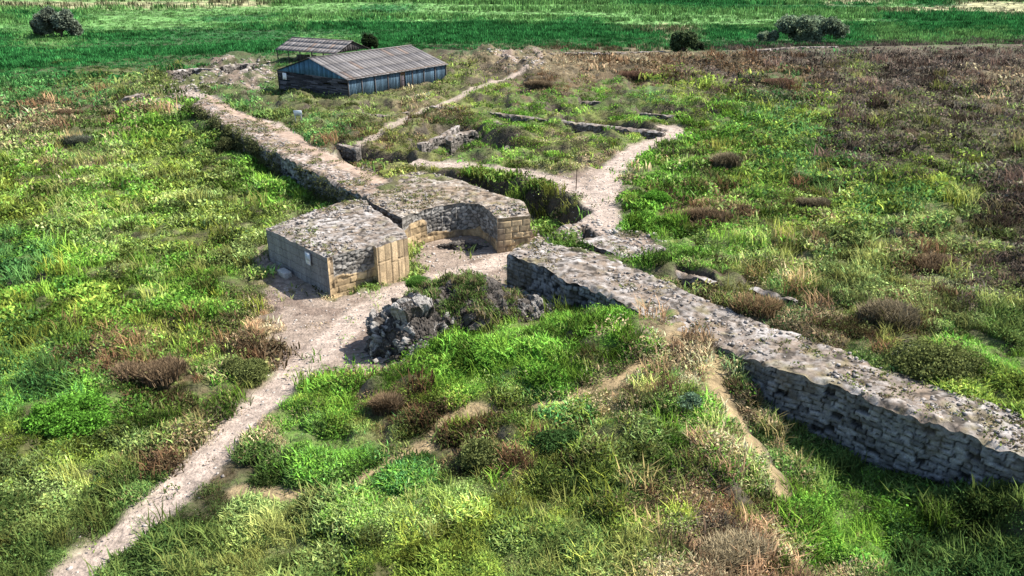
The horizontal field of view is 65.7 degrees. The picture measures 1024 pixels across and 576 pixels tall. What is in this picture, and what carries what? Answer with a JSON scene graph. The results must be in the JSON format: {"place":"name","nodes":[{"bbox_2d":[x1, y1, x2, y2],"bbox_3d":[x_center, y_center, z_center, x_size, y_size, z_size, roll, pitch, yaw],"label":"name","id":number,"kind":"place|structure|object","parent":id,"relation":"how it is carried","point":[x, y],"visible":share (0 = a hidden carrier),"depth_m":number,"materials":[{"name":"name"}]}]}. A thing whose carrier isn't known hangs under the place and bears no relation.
{"place":"outdoors","nodes":[
{"label":"outdoors","id":0,"kind":"place"},
{"bbox_2d":[0,0,1023,575],"bbox_3d":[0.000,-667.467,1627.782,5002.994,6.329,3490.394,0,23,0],"label":"ground","id":1,"kind":"structure","parent":0,"point":[204,454],"depth_m":64.77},
{"bbox_2d":[29,19,45,35],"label":"bushy tree","id":2,"kind":"object","parent":1,"relation":"on","point":[35,30],"visible":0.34,"depth_m":222.76,"materials":[{"name":"green plant"}]},
{"bbox_2d":[31,5,83,35],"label":"bushy tree","id":3,"kind":"object","parent":1,"relation":"on","point":[48,20],"visible":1,"depth_m":218.22,"materials":[{"name":"green plant"}]},
{"bbox_2d":[18,389,115,441],"bbox_3d":[-21.973,6.206,39.659,4.521,1.414,4.096,18,29,37],"label":"shrub","id":4,"kind":"object","parent":1,"relation":"on","point":[65,416],"visible":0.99,"depth_m":39.23,"materials":[{"name":"green plant"}]},
{"bbox_2d":[51,107,86,114],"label":"shrub","id":5,"kind":"object","parent":1,"relation":"on","point":[60,111],"visible":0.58,"depth_m":112.49,"materials":[{"name":"brown plant"}]},
{"bbox_2d":[60,133,95,146],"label":"shrub","id":6,"kind":"object","parent":1,"relation":"on","point":[73,140],"visible":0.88,"depth_m":97.88,"materials":[{"name":"green plant"}]},
{"bbox_2d":[122,93,143,100],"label":"wall","id":7,"kind":"structure","parent":1,"relation":"on","point":[135,96],"depth_m":115.48,"materials":[{"name":"stone"}]},
{"bbox_2d":[107,353,191,388],"bbox_3d":[-19.985,4.483,43.477,4.372,0.948,3.319,0,23,0],"label":"shrub","id":8,"kind":"object","parent":1,"relation":"on","point":[168,370],"visible":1,"depth_m":43.11,"materials":[{"name":"brown plant"}]},
{"bbox_2d":[166,68,213,79],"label":"wall","id":9,"kind":"structure","parent":1,"relation":"on","point":[178,74],"depth_m":137.56,"materials":[{"name":"stone"}]},
{"bbox_2d":[212,136,237,152],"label":"shrub","id":10,"kind":"object","parent":1,"relation":"on","point":[225,145],"visible":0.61,"depth_m":91.74,"materials":[{"name":"green plant"}]},
{"bbox_2d":[219,63,255,73],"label":"wall","id":11,"kind":"structure","parent":1,"relation":"on","point":[229,68],"depth_m":143.13,"materials":[{"name":"stone"}]},
{"bbox_2d":[217,356,268,387],"bbox_3d":[-14.775,4.338,44.264,3.294,1.199,2.386,18,29,36],"label":"shrub","id":12,"kind":"object","parent":1,"relation":"on","point":[253,368],"visible":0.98,"depth_m":43.88,"materials":[{"name":"green plant"}]},
{"bbox_2d":[240,63,252,72],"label":"wall","id":13,"kind":"structure","parent":1,"relation":"on","point":[248,68],"depth_m":138.74,"materials":[{"name":"stone"}]},
{"bbox_2d":[277,267,291,278],"bbox_3d":[-16.631,-1.072,58.031,0.600,0.450,1.100,-24,35,-38],"label":"stone slab","id":14,"kind":"object","parent":1,"relation":"on","point":[284,273],"depth_m":57.79,"materials":[{"name":"grey stone"}]},
{"bbox_2d":[192,95,386,202],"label":"curtain wall","id":15,"kind":"structure","parent":1,"relation":"on","point":[289,164],"depth_m":80.21,"materials":[{"name":"stone"}]},
{"bbox_2d":[188,103,358,204],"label":"climbing weeds","id":16,"kind":"object","parent":15,"relation":"attached to","point":[226,129],"visible":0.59,"depth_m":85.78,"materials":[{"name":"green plant"}]},
{"bbox_2d":[193,97,1023,452],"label":"wall top weeds","id":17,"kind":"object","parent":15,"relation":"on","point":[345,203],"depth_m":55.19,"materials":[{"name":"green plant"}]},
{"bbox_2d":[194,99,1023,447],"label":"wall top rubble","id":18,"kind":"object","parent":15,"relation":"on","point":[838,375],"depth_m":50.60,"materials":[{"name":"stone"}]},
{"bbox_2d":[293,110,302,121],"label":"information sign","id":19,"kind":"object","parent":1,"relation":"on","point":[297,112],"visible":0.91,"depth_m":96.31,"materials":[{"name":"white wood"}]},
{"bbox_2d":[275,37,369,62],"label":"open shed","id":20,"kind":"structure","parent":1,"relation":"on","point":[317,45],"depth_m":149.83,"materials":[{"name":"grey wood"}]},
{"bbox_2d":[266,200,409,298],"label":"gate tower","id":21,"kind":"structure","parent":1,"relation":"on","point":[386,261],"depth_m":57.23,"materials":[{"name":"stone"}]},
{"bbox_2d":[304,251,310,265],"bbox_3d":[-14.305,-2.063,55.627,0.050,0.920,0.700,-20,30,-39],"label":"notice board","id":22,"kind":"object","parent":21,"relation":"attached to","point":[307,258],"visible":1,"depth_m":55.61,"materials":[{"name":"white wood"}]},
{"bbox_2d":[335,144,361,163],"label":"wall","id":23,"kind":"structure","parent":1,"relation":"on","point":[349,152],"depth_m":83.80,"materials":[{"name":"stone"}]},
{"bbox_2d":[274,45,448,96],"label":"wooden shed","id":24,"kind":"structure","parent":1,"relation":"on","point":[373,71],"depth_m":119.02,"materials":[{"name":"grey wood"}]},
{"bbox_2d":[401,75,404,87],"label":"door","id":25,"kind":"structure","parent":24,"relation":"in","point":[402,76],"depth_m":120.99,"materials":[{"name":"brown wood"}]},
{"bbox_2d":[51,44,684,573],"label":"loose stones","id":26,"kind":"object","parent":1,"relation":"on","point":[597,224],"visible":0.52,"depth_m":60.91,"materials":[{"name":"grey gravel"}]},
{"bbox_2d":[360,33,378,49],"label":"bushy tree","id":27,"kind":"object","parent":1,"relation":"on","point":[369,40],"visible":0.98,"depth_m":174.75,"materials":[{"name":"green plant"}]},
{"bbox_2d":[358,111,410,116],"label":"wall","id":28,"kind":"structure","parent":1,"relation":"on","point":[381,115],"depth_m":101.66,"materials":[{"name":"stone"}]},
{"bbox_2d":[366,389,405,416],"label":"shrub","id":29,"kind":"object","parent":1,"relation":"on","point":[381,404],"visible":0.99,"depth_m":38.77,"materials":[{"name":"brown plant"}]},
{"bbox_2d":[360,292,454,363],"bbox_3d":[-6.011,2.544,47.277,6.402,4.789,6.307,-18,29,-36],"label":"collapsed masonry","id":30,"kind":"object","parent":1,"relation":"on","point":[396,327],"visible":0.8,"depth_m":45.89,"materials":[{"name":"grey stone"}]},
{"bbox_2d":[150,52,718,233],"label":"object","id":31,"kind":"object","parent":1,"relation":"on","point":[543,136],"visible":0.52,"depth_m":96.92,"materials":[{"name":"green plant"}]},
{"bbox_2d":[417,125,459,151],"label":"wall","id":32,"kind":"structure","parent":1,"relation":"on","point":[430,144],"depth_m":88.54,"materials":[{"name":"stone"}]},
{"bbox_2d":[367,172,530,252],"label":"gate bastion","id":33,"kind":"object","parent":1,"relation":"on","point":[477,217],"visible":0.76,"depth_m":65.33,"materials":[{"name":"stone"}]},
{"bbox_2d":[445,130,478,154],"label":"wall","id":34,"kind":"structure","parent":1,"relation":"on","point":[454,141],"depth_m":90.59,"materials":[{"name":"stone"}]},
{"bbox_2d":[436,240,488,250],"bbox_3d":[-4.068,-3.380,64.123,4.188,1.037,2.292,7,24,17],"label":"rubble heap","id":35,"kind":"object","parent":1,"relation":"on","point":[453,245],"visible":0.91,"depth_m":63.77,"materials":[{"name":"grey stone"}]},
{"bbox_2d":[412,273,520,332],"bbox_3d":[-2.974,1.600,49.831,8.557,4.787,7.041,0,23,0],"label":"collapsed masonry","id":36,"kind":"object","parent":1,"relation":"on","point":[495,292],"visible":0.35,"depth_m":48.37,"materials":[{"name":"grey stone"}]},
{"bbox_2d":[403,274,430,288],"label":"grass clump","id":37,"kind":"object","parent":36,"relation":"on","point":[416,280],"visible":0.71,"depth_m":51.63,"materials":[{"name":"green plant"}]},
{"bbox_2d":[400,267,527,330],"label":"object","id":38,"kind":"object","parent":36,"relation":"on","point":[463,286],"visible":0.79,"depth_m":48.22,"materials":[{"name":"green plant"}]},
{"bbox_2d":[452,437,505,477],"bbox_3d":[-1.225,6.994,34.118,2.737,1.294,2.218,0,23,0],"label":"shrub","id":39,"kind":"object","parent":1,"relation":"on","point":[476,452],"visible":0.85,"depth_m":33.74,"materials":[{"name":"green plant"}]},
{"bbox_2d":[430,106,546,122],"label":"wall","id":40,"kind":"structure","parent":1,"relation":"on","point":[515,118],"depth_m":99.67,"materials":[{"name":"stone"}]},
{"bbox_2d":[0,43,1023,575],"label":"grass","id":41,"kind":"structure","parent":1,"relation":"on","point":[376,503],"depth_m":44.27,"materials":[{"name":"green plant"}]},
{"bbox_2d":[0,41,1023,575],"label":"scrub","id":42,"kind":"object","parent":1,"relation":"on","point":[804,277],"visible":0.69,"depth_m":39.30,"materials":[{"name":"green plant"}]},
{"bbox_2d":[0,0,1023,81],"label":"reeds","id":43,"kind":"object","parent":1,"relation":"on","point":[993,27],"visible":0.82,"depth_m":243.12,"materials":[{"name":"green plant"}]},
{"bbox_2d":[515,294,554,322],"bbox_3d":[1.025,2.014,50.108,4.173,2.823,3.077,0,23,0],"label":"collapsed masonry","id":44,"kind":"object","parent":1,"relation":"on","point":[524,306],"visible":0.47,"depth_m":49.40,"materials":[{"name":"grey stone"}]},
{"bbox_2d":[523,79,552,88],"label":"shrub","id":45,"kind":"object","parent":1,"relation":"on","point":[545,84],"visible":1,"depth_m":117.74,"materials":[{"name":"brown plant"}]},
{"bbox_2d":[527,425,589,455],"bbox_3d":[2.050,6.704,34.843,3.027,1.010,2.068,0,23,0],"label":"shrub","id":46,"kind":"object","parent":1,"relation":"on","point":[568,434],"visible":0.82,"depth_m":34.55,"materials":[{"name":"green plant"}]},
{"bbox_2d":[580,101,600,105],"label":"wall","id":47,"kind":"structure","parent":1,"relation":"on","point":[589,103],"depth_m":110.18,"materials":[{"name":"stone"}]},
{"bbox_2d":[547,51,665,55],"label":"wall","id":48,"kind":"structure","parent":1,"relation":"on","point":[596,54],"depth_m":161.34,"materials":[{"name":"stone"}]},
{"bbox_2d":[561,120,665,139],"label":"wall","id":49,"kind":"structure","parent":1,"relation":"on","point":[578,127],"depth_m":93.28,"materials":[{"name":"stone"}]},
{"bbox_2d":[579,235,666,258],"bbox_3d":[7.822,-2.512,56.623,3.866,1.750,5.669,-19,30,-38],"label":"wall fragment","id":50,"kind":"object","parent":1,"relation":"on","point":[602,248],"depth_m":55.91,"materials":[{"name":"stone"}]},
{"bbox_2d":[618,70,656,80],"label":"shrub","id":51,"kind":"object","parent":1,"relation":"on","point":[632,75],"visible":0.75,"depth_m":130.14,"materials":[{"name":"brown plant"}]},
{"bbox_2d":[639,113,672,119],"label":"wall","id":52,"kind":"structure","parent":1,"relation":"on","point":[663,117],"depth_m":101.27,"materials":[{"name":"stone"}]},
{"bbox_2d":[642,188,673,203],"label":"shrub","id":53,"kind":"object","parent":1,"relation":"on","point":[658,195],"visible":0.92,"depth_m":64.29,"materials":[{"name":"green plant"}]},
{"bbox_2d":[669,30,698,50],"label":"bushy tree","id":54,"kind":"object","parent":1,"relation":"on","point":[681,40],"visible":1,"depth_m":161.94,"materials":[{"name":"green plant"}]},
{"bbox_2d":[676,391,706,413],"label":"shrub","id":55,"kind":"object","parent":1,"relation":"on","point":[692,396],"visible":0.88,"depth_m":36.67,"materials":[{"name":"green plant"}]},
{"bbox_2d":[675,270,716,289],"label":"wall","id":56,"kind":"structure","parent":1,"relation":"on","point":[689,279],"depth_m":51.31,"materials":[{"name":"stone"}]},
{"bbox_2d":[691,40,704,50],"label":"bushy tree","id":57,"kind":"object","parent":1,"relation":"on","point":[700,45],"visible":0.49,"depth_m":167.50,"materials":[{"name":"green plant"}]},
{"bbox_2d":[679,206,736,224],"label":"shrub","id":58,"kind":"object","parent":1,"relation":"on","point":[696,213],"visible":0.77,"depth_m":60.79,"materials":[{"name":"brown plant"}]},
{"bbox_2d":[707,151,744,169],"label":"shrub","id":59,"kind":"object","parent":1,"relation":"on","point":[726,159],"visible":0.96,"depth_m":75.90,"materials":[{"name":"brown plant"}]},
{"bbox_2d":[694,524,775,571],"bbox_3d":[8.031,9.595,29.166,3.479,0.833,2.164,-11,25,-23],"label":"shrub","id":60,"kind":"object","parent":1,"relation":"on","point":[724,541],"visible":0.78,"depth_m":29.08,"materials":[{"name":"beige plant"}]},
{"bbox_2d":[729,290,783,319],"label":"shrub","id":61,"kind":"object","parent":1,"relation":"on","point":[773,302],"visible":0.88,"depth_m":45.46,"materials":[{"name":"brown plant"}]},
{"bbox_2d":[507,242,1023,486],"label":"curtain wall","id":62,"kind":"structure","parent":1,"relation":"on","point":[902,437],"depth_m":38.63,"materials":[{"name":"stone"}]},
{"bbox_2d":[756,30,778,40],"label":"bushy tree","id":63,"kind":"object","parent":1,"relation":"on","point":[773,35],"visible":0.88,"depth_m":201.82,"materials":[{"name":"green plant"}]},
{"bbox_2d":[745,287,797,307],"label":"wall","id":64,"kind":"structure","parent":1,"relation":"on","point":[787,299],"depth_m":48.45,"materials":[{"name":"stone"}]},
{"bbox_2d":[762,77,796,86],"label":"shrub","id":65,"kind":"object","parent":1,"relation":"on","point":[779,79],"visible":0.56,"depth_m":122.31,"materials":[{"name":"brown plant"}]},
{"bbox_2d":[756,46,838,51],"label":"wall","id":66,"kind":"structure","parent":1,"relation":"on","point":[782,48],"depth_m":171.04,"materials":[{"name":"stone"}]},
{"bbox_2d":[774,14,849,42],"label":"bushy tree","id":67,"kind":"object","parent":1,"relation":"on","point":[805,28],"visible":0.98,"depth_m":197.48,"materials":[{"name":"green plant"}]},
{"bbox_2d":[793,196,831,208],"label":"shrub","id":68,"kind":"object","parent":1,"relation":"on","point":[812,202],"visible":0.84,"depth_m":64.33,"materials":[{"name":"plant"}]},
{"bbox_2d":[851,297,924,332],"bbox_3d":[20.973,1.402,44.112,4.007,1.293,3.509,0,23,0],"label":"shrub","id":69,"kind":"object","parent":1,"relation":"on","point":[907,313],"visible":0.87,"depth_m":43.81,"materials":[{"name":"brown plant"}]},
{"bbox_2d":[907,251,961,276],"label":"shrub","id":70,"kind":"object","parent":1,"relation":"on","point":[931,265],"visible":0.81,"depth_m":51.36,"materials":[{"name":"brown plant"}]},
{"bbox_2d":[877,334,994,387],"bbox_3d":[21.114,3.485,39.036,5.272,1.797,3.891,0,23,0],"label":"shrub","id":71,"kind":"object","parent":1,"relation":"on","point":[927,361],"visible":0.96,"depth_m":38.59,"materials":[{"name":"green plant"}]}
]}

